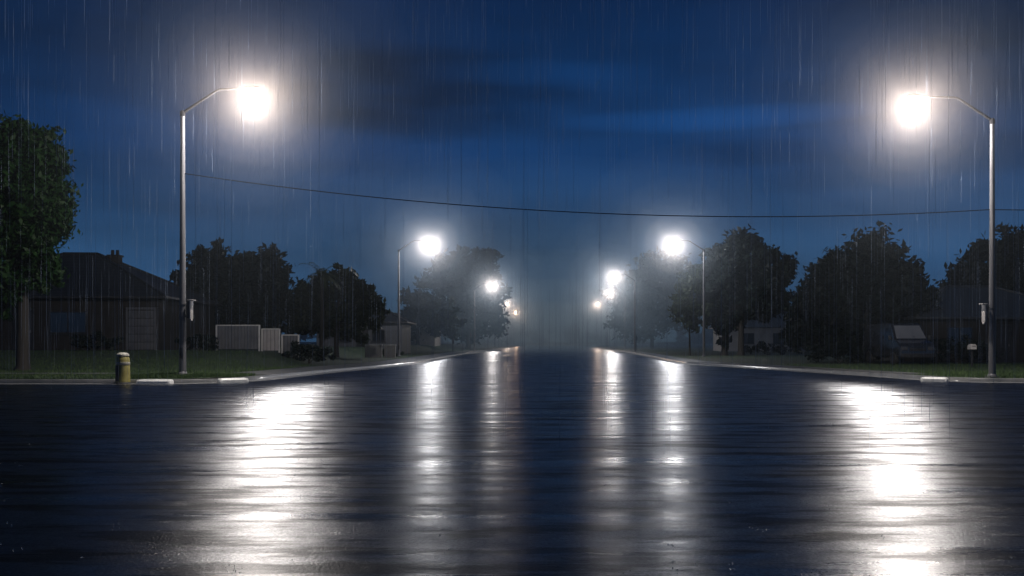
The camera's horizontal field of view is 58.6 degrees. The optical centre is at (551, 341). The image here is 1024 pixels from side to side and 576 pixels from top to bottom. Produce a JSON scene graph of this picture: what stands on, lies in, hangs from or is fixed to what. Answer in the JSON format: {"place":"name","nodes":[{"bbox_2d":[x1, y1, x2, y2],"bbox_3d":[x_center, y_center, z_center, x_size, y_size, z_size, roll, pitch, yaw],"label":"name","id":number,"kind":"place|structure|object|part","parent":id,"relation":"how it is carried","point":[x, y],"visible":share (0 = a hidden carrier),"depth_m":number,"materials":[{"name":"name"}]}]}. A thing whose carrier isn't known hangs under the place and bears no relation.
{"place":"outdoors","nodes":[
{"label":"outdoors","id":0,"kind":"place"},
{"bbox_2d":[0,373,114,373],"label":"footpath","id":1,"kind":"structure","parent":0,"point":[60,373],"depth_m":34.02,"materials":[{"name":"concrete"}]},
{"bbox_2d":[0,343,519,378],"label":"lawn","id":2,"kind":"structure","parent":0,"point":[353,354],"depth_m":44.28,"materials":[{"name":"plant"}]},
{"bbox_2d":[0,110,83,370],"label":"tree","id":3,"kind":"object","parent":2,"relation":"on","point":[33,238],"visible":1,"depth_m":36.24,"materials":[{"name":"green plant"}]},
{"bbox_2d":[68,331,123,350],"bbox_3d":[-23.272,-0.009,46.395,2.874,1.157,1.374,0,0,0],"label":"shrub","id":4,"kind":"object","parent":2,"relation":"on","point":[103,341],"visible":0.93,"depth_m":46.22,"materials":[{"name":"green plant"}]},
{"bbox_2d":[0,250,223,349],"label":"house","id":5,"kind":"structure","parent":2,"relation":"on","point":[146,333],"depth_m":49.33,"materials":[{"name":"brick"}]},
{"bbox_2d":[13,308,33,349],"bbox_3d":[-28.391,-0.658,48.910,1.100,2.240,0.135,0,0,-4],"label":"door","id":6,"kind":"structure","parent":5,"relation":"in","point":[31,324],"depth_m":48.92,"materials":[{"name":"metal"}]},
{"bbox_2d":[46,311,88,334],"bbox_3d":[-26.099,-1.003,49.054,2.160,1.270,0.140,0,0,-4],"label":"window","id":7,"kind":"structure","parent":5,"relation":"in","point":[72,321],"depth_m":49.07,"materials":[{"name":"glass"}]},
{"bbox_2d":[128,311,153,349],"bbox_3d":[-22.261,-0.618,49.343,1.350,2.125,0.050,0,0,-4],"label":"garage door","id":8,"kind":"structure","parent":5,"relation":"in","point":[141,330],"depth_m":49.32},
{"bbox_2d":[174,333,218,350],"bbox_3d":[-18.220,0.037,46.788,2.173,1.006,1.181,0,0,0],"label":"shrub","id":9,"kind":"object","parent":2,"relation":"on","point":[204,344],"visible":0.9,"depth_m":46.74,"materials":[{"name":"green plant"}]},
{"bbox_2d":[176,85,260,374],"bbox_3d":[-10.885,-3.623,29.750,2.730,9.488,0.360,0,0,0],"label":"street lamp","id":10,"kind":"object","parent":2,"relation":"on","point":[185,309],"visible":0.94,"depth_m":29.68,"materials":[{"name":"metal"}]},
{"bbox_2d":[173,282,280,347],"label":"house","id":11,"kind":"structure","parent":2,"relation":"on","point":[260,335],"depth_m":70.19,"materials":[{"name":"brick"}]},
{"bbox_2d":[169,237,297,334],"bbox_3d":[-21.710,-3.272,61.010,9.850,7.600,5.268,0,0,0],"label":"tree","id":12,"kind":"object","parent":2,"relation":"on","point":[258,285],"visible":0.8,"depth_m":60.13,"materials":[{"name":"green plant"}]},
{"bbox_2d":[216,325,259,350],"bbox_3d":[-16.383,-0.188,47.488,2.311,1.380,0.085,0,0,0],"label":"fence panel","id":13,"kind":"object","parent":2,"relation":"on","point":[233,336],"visible":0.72,"depth_m":47.48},
{"bbox_2d":[261,328,279,352],"bbox_3d":[-14.888,-0.057,48.188,0.989,1.280,0.085,0,0,0],"label":"fence panel","id":14,"kind":"object","parent":2,"relation":"on","point":[270,341],"visible":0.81,"depth_m":48.17,"materials":[{"name":"grey wood"}]},
{"bbox_2d":[281,334,298,356],"bbox_3d":[-14.080,0.232,48.988,0.962,1.230,0.085,0,0,0],"label":"fence panel","id":15,"kind":"object","parent":2,"relation":"on","point":[287,340],"visible":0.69,"depth_m":48.98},
{"bbox_2d":[281,341,336,362],"bbox_3d":[-12.930,0.545,48.549,2.969,1.298,1.768,0,0,0],"label":"shrub","id":16,"kind":"object","parent":2,"relation":"on","point":[317,353],"visible":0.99,"depth_m":48.24,"materials":[{"name":"green plant"}]},
{"bbox_2d":[298,262,343,348],"bbox_3d":[-15.699,-2.182,62.096,3.103,6.630,3.179,0,0,0],"label":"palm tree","id":17,"kind":"object","parent":2,"relation":"on","point":[323,280],"visible":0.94,"depth_m":61.87,"materials":[{"name":"green plant"}]},
{"bbox_2d":[279,262,390,356],"bbox_3d":[-15.536,-2.230,64.560,8.303,6.811,5.073,0,0,0],"label":"tree","id":18,"kind":"object","parent":2,"relation":"on","point":[303,320],"visible":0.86,"depth_m":63.41,"materials":[{"name":"green plant"}]},
{"bbox_2d":[237,350,478,373],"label":"footpath","id":19,"kind":"structure","parent":2,"relation":"on","point":[409,359],"depth_m":45.41,"materials":[{"name":"concrete"}]},
{"bbox_2d":[473,283,493,349],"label":"street lamp","id":20,"kind":"object","parent":19,"relation":"on","point":[474,312],"visible":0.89,"depth_m":127.92,"materials":[{"name":"metal"}]},
{"bbox_2d":[316,309,416,353],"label":"house","id":21,"kind":"structure","parent":2,"relation":"on","point":[405,332],"depth_m":86.15,"materials":[{"name":"tile"}]},
{"bbox_2d":[357,329,367,346],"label":"door","id":22,"kind":"structure","parent":21,"relation":"in","point":[366,331],"depth_m":85.98,"materials":[{"name":"metal"}]},
{"bbox_2d":[371,330,385,341],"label":"window","id":23,"kind":"structure","parent":21,"relation":"in","point":[381,334],"depth_m":86.06,"materials":[{"name":"glass"}]},
{"bbox_2d":[365,345,382,357],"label":"garden wall","id":24,"kind":"structure","parent":2,"relation":"on","point":[373,351],"depth_m":68.90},
{"bbox_2d":[384,345,395,357],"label":"garden wall","id":25,"kind":"structure","parent":2,"relation":"on","point":[391,351],"depth_m":68.90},
{"bbox_2d":[396,239,431,356],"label":"street lamp","id":26,"kind":"object","parent":2,"relation":"on","point":[398,350],"visible":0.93,"depth_m":73.63,"materials":[{"name":"metal"}]},
{"bbox_2d":[397,313,439,345],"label":"house","id":27,"kind":"structure","parent":2,"relation":"on","point":[425,336],"depth_m":128.18,"materials":[{"name":"grey"}]},
{"bbox_2d":[396,280,467,344],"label":"tree","id":28,"kind":"object","parent":2,"relation":"on","point":[417,313],"visible":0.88,"depth_m":123.16,"materials":[{"name":"green plant"}]},
{"bbox_2d":[412,244,512,348],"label":"tree","id":29,"kind":"object","parent":2,"relation":"on","point":[458,277],"visible":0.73,"depth_m":144.14,"materials":[{"name":"green plant"}]},
{"bbox_2d":[300,342,710,343],"bbox_3d":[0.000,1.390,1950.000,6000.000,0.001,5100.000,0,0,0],"label":"ground","id":30,"kind":"structure","parent":0,"point":[573,342],"depth_m":1406.85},
{"bbox_2d":[281,319,712,344],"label":"treeline","id":31,"kind":"object","parent":30,"relation":"on","point":[694,337],"visible":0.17,"depth_m":315.91,"materials":[{"name":"green plant"}]},
{"bbox_2d":[0,0,1021,462],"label":"rain","id":32,"kind":"object","parent":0,"point":[522,358],"visible":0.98,"depth_m":18.11,"materials":[{"name":"liquid"}]},
{"bbox_2d":[0,344,1023,575],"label":"road","id":33,"kind":"structure","parent":0,"point":[944,511],"depth_m":9.11,"materials":[{"name":"black asphalt"}]},
{"bbox_2d":[0,345,523,382],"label":"kerb","id":34,"kind":"structure","parent":33,"relation":"on","point":[177,380],"depth_m":30.83,"materials":[{"name":"concrete"}]},
{"bbox_2d":[136,379,173,383],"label":"kerb block","id":35,"kind":"structure","parent":34,"relation":"attached to","point":[157,381],"depth_m":28.39,"materials":[{"name":"white paint"}]},
{"bbox_2d":[0,345,525,383],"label":"gutter","id":36,"kind":"object","parent":33,"relation":"on","point":[284,377],"visible":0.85,"depth_m":35.55,"materials":[{"name":"concrete"}]},
{"bbox_2d":[113,352,131,383],"bbox_3d":[-13.550,0.835,28.750,0.540,0.990,0.540,0,0,20],"label":"fire hydrant","id":37,"kind":"object","parent":36,"relation":"on","point":[122,364],"visible":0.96,"depth_m":28.57,"materials":[{"name":"yellow metal"}]},
{"bbox_2d":[218,378,248,382],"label":"kerb block","id":38,"kind":"structure","parent":36,"relation":"on","point":[232,380],"depth_m":29.40,"materials":[{"name":"white paint"}]},
{"bbox_2d":[0,390,1022,573],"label":"rain splash","id":39,"kind":"object","parent":33,"relation":"on","point":[672,545],"visible":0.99,"depth_m":7.75,"materials":[{"name":"clear liquid"}]},
{"bbox_2d":[579,345,1023,382],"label":"gutter","id":40,"kind":"object","parent":33,"relation":"on","point":[799,371],"visible":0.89,"depth_m":40.26,"materials":[{"name":"concrete"}]},
{"bbox_2d":[580,345,1023,381],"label":"kerb","id":41,"kind":"structure","parent":33,"relation":"on","point":[894,374],"depth_m":37.35,"materials":[{"name":"concrete"}]},
{"bbox_2d":[922,377,947,381],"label":"kerb block","id":42,"kind":"structure","parent":33,"relation":"on","point":[934,379],"depth_m":30.20,"materials":[{"name":"white paint"}]},
{"bbox_2d":[0,0,1023,341],"label":"sky","id":43,"kind":"structure","parent":0,"point":[490,53],"materials":[{"name":"blue"}]},
{"bbox_2d":[624,350,924,373],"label":"footpath","id":44,"kind":"structure","parent":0,"point":[672,357],"depth_m":45.41,"materials":[{"name":"concrete"}]},
{"bbox_2d":[613,273,635,350],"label":"street lamp","id":45,"kind":"object","parent":44,"relation":"on","point":[634,317],"visible":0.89,"depth_m":109.93,"materials":[{"name":"metal"}]},
{"bbox_2d":[584,345,1023,377],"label":"lawn","id":46,"kind":"structure","parent":0,"point":[760,357],"depth_m":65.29,"materials":[{"name":"plant"}]},
{"bbox_2d":[597,302,609,346],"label":"street lamp","id":47,"kind":"object","parent":46,"relation":"on","point":[609,319],"visible":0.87,"depth_m":190.92,"materials":[{"name":"metal"}]},
{"bbox_2d":[609,290,625,348],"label":"street lamp","id":48,"kind":"object","parent":46,"relation":"on","point":[625,324],"visible":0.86,"depth_m":146.95,"materials":[{"name":"metal"}]},
{"bbox_2d":[600,245,701,348],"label":"tree","id":49,"kind":"object","parent":46,"relation":"on","point":[654,273],"visible":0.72,"depth_m":155.32,"materials":[{"name":"green plant"}]},
{"bbox_2d":[670,239,706,356],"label":"street lamp","id":50,"kind":"object","parent":46,"relation":"on","point":[703,355],"visible":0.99,"depth_m":73.62,"materials":[{"name":"metal"}]},
{"bbox_2d":[667,263,712,355],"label":"tree","id":51,"kind":"object","parent":46,"relation":"on","point":[691,281],"visible":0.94,"depth_m":78.50,"materials":[{"name":"green plant"}]},
{"bbox_2d":[692,224,804,354],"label":"tree","id":52,"kind":"object","parent":46,"relation":"on","point":[762,266],"visible":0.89,"depth_m":78.92,"materials":[{"name":"green plant"}]},
{"bbox_2d":[708,312,821,350],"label":"house","id":53,"kind":"structure","parent":46,"relation":"on","point":[766,333],"depth_m":112.18,"materials":[{"name":"metal"}]},
{"bbox_2d":[744,333,753,343],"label":"window","id":54,"kind":"structure","parent":53,"relation":"in","point":[750,339],"depth_m":112.19,"materials":[{"name":"glass"}]},
{"bbox_2d":[773,333,785,343],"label":"window","id":55,"kind":"structure","parent":53,"relation":"in","point":[776,340],"depth_m":112.00,"materials":[{"name":"glass"}]},
{"bbox_2d":[744,341,794,354],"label":"shrub","id":56,"kind":"object","parent":46,"relation":"on","point":[759,346],"visible":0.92,"depth_m":83.78,"materials":[{"name":"green plant"}]},
{"bbox_2d":[792,338,882,362],"bbox_3d":[16.532,0.555,52.235,4.864,1.527,2.587,0,0,-14],"label":"shrub","id":57,"kind":"object","parent":46,"relation":"on","point":[837,353],"visible":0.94,"depth_m":51.77,"materials":[{"name":"green plant"}]},
{"bbox_2d":[779,220,942,360],"bbox_3d":[19.287,-3.105,55.955,10.525,8.791,7.218,0,0,0],"label":"tree","id":58,"kind":"object","parent":46,"relation":"on","point":[824,297],"visible":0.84,"depth_m":54.58,"materials":[{"name":"green plant"}]},
{"bbox_2d":[862,323,935,364],"bbox_3d":[18.734,0.113,49.379,2.290,2.197,4.930,0,0,-4],"label":"parked van","id":59,"kind":"object","parent":46,"relation":"on","point":[900,341],"visible":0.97,"depth_m":48.07,"materials":[{"name":"paint"}]},
{"bbox_3d":[17.918,-0.411,48.435,0.090,0.652,0.900,0,0,-4],"label":"side window","id":60,"kind":"part","parent":59,"relation":"part of","materials":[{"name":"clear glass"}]},
{"bbox_2d":[874,285,1023,361],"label":"house","id":61,"kind":"structure","parent":46,"relation":"on","point":[957,309],"depth_m":54.00,"materials":[{"name":"brick"}]},
{"bbox_2d":[946,327,972,347],"bbox_3d":[24.105,-0.255,53.781,1.760,1.270,0.140,0,0,-3],"label":"window","id":62,"kind":"structure","parent":61,"relation":"in","point":[959,330],"depth_m":53.80,"materials":[{"name":"glass"}]},
{"bbox_2d":[996,324,1011,361],"bbox_3d":[26.694,0.090,53.931,1.100,2.240,0.135,0,0,-3],"label":"door","id":63,"kind":"structure","parent":61,"relation":"in","point":[1002,333],"depth_m":53.92,"materials":[{"name":"metal"}]},
{"bbox_2d":[906,94,998,377],"bbox_3d":[13.345,-3.529,30.400,3.070,9.488,0.360,0,0,0],"label":"street lamp","id":64,"kind":"object","parent":46,"relation":"on","point":[989,313],"visible":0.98,"depth_m":30.33,"materials":[{"name":"metal"}]},
{"bbox_2d":[185,173,1015,216],"bbox_3d":[9.009,-4.817,30.396,42.040,1.373,0.491,0,0,-2],"label":"overhead cable","id":65,"kind":"object","parent":64,"relation":"attached to","point":[595,213],"visible":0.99,"depth_m":30.07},
{"bbox_2d":[929,334,1003,363],"bbox_3d":[22.282,0.434,49.943,4.596,1.745,2.339,0,0,11],"label":"shrub","id":66,"kind":"object","parent":46,"relation":"on","point":[982,346],"visible":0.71,"depth_m":49.67,"materials":[{"name":"green plant"}]},
{"bbox_2d":[967,344,976,366],"bbox_3d":[19.376,0.680,41.995,0.240,1.130,0.409,0,0,0],"label":"letterbox","id":67,"kind":"object","parent":46,"relation":"on","point":[971,346],"visible":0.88,"depth_m":41.97,"materials":[{"name":"metal"}]},
{"bbox_2d":[935,222,1023,292],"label":"tree","id":68,"kind":"object","parent":46,"relation":"on","point":[1009,273],"visible":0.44,"depth_m":62.99,"materials":[{"name":"green plant"}]}
]}

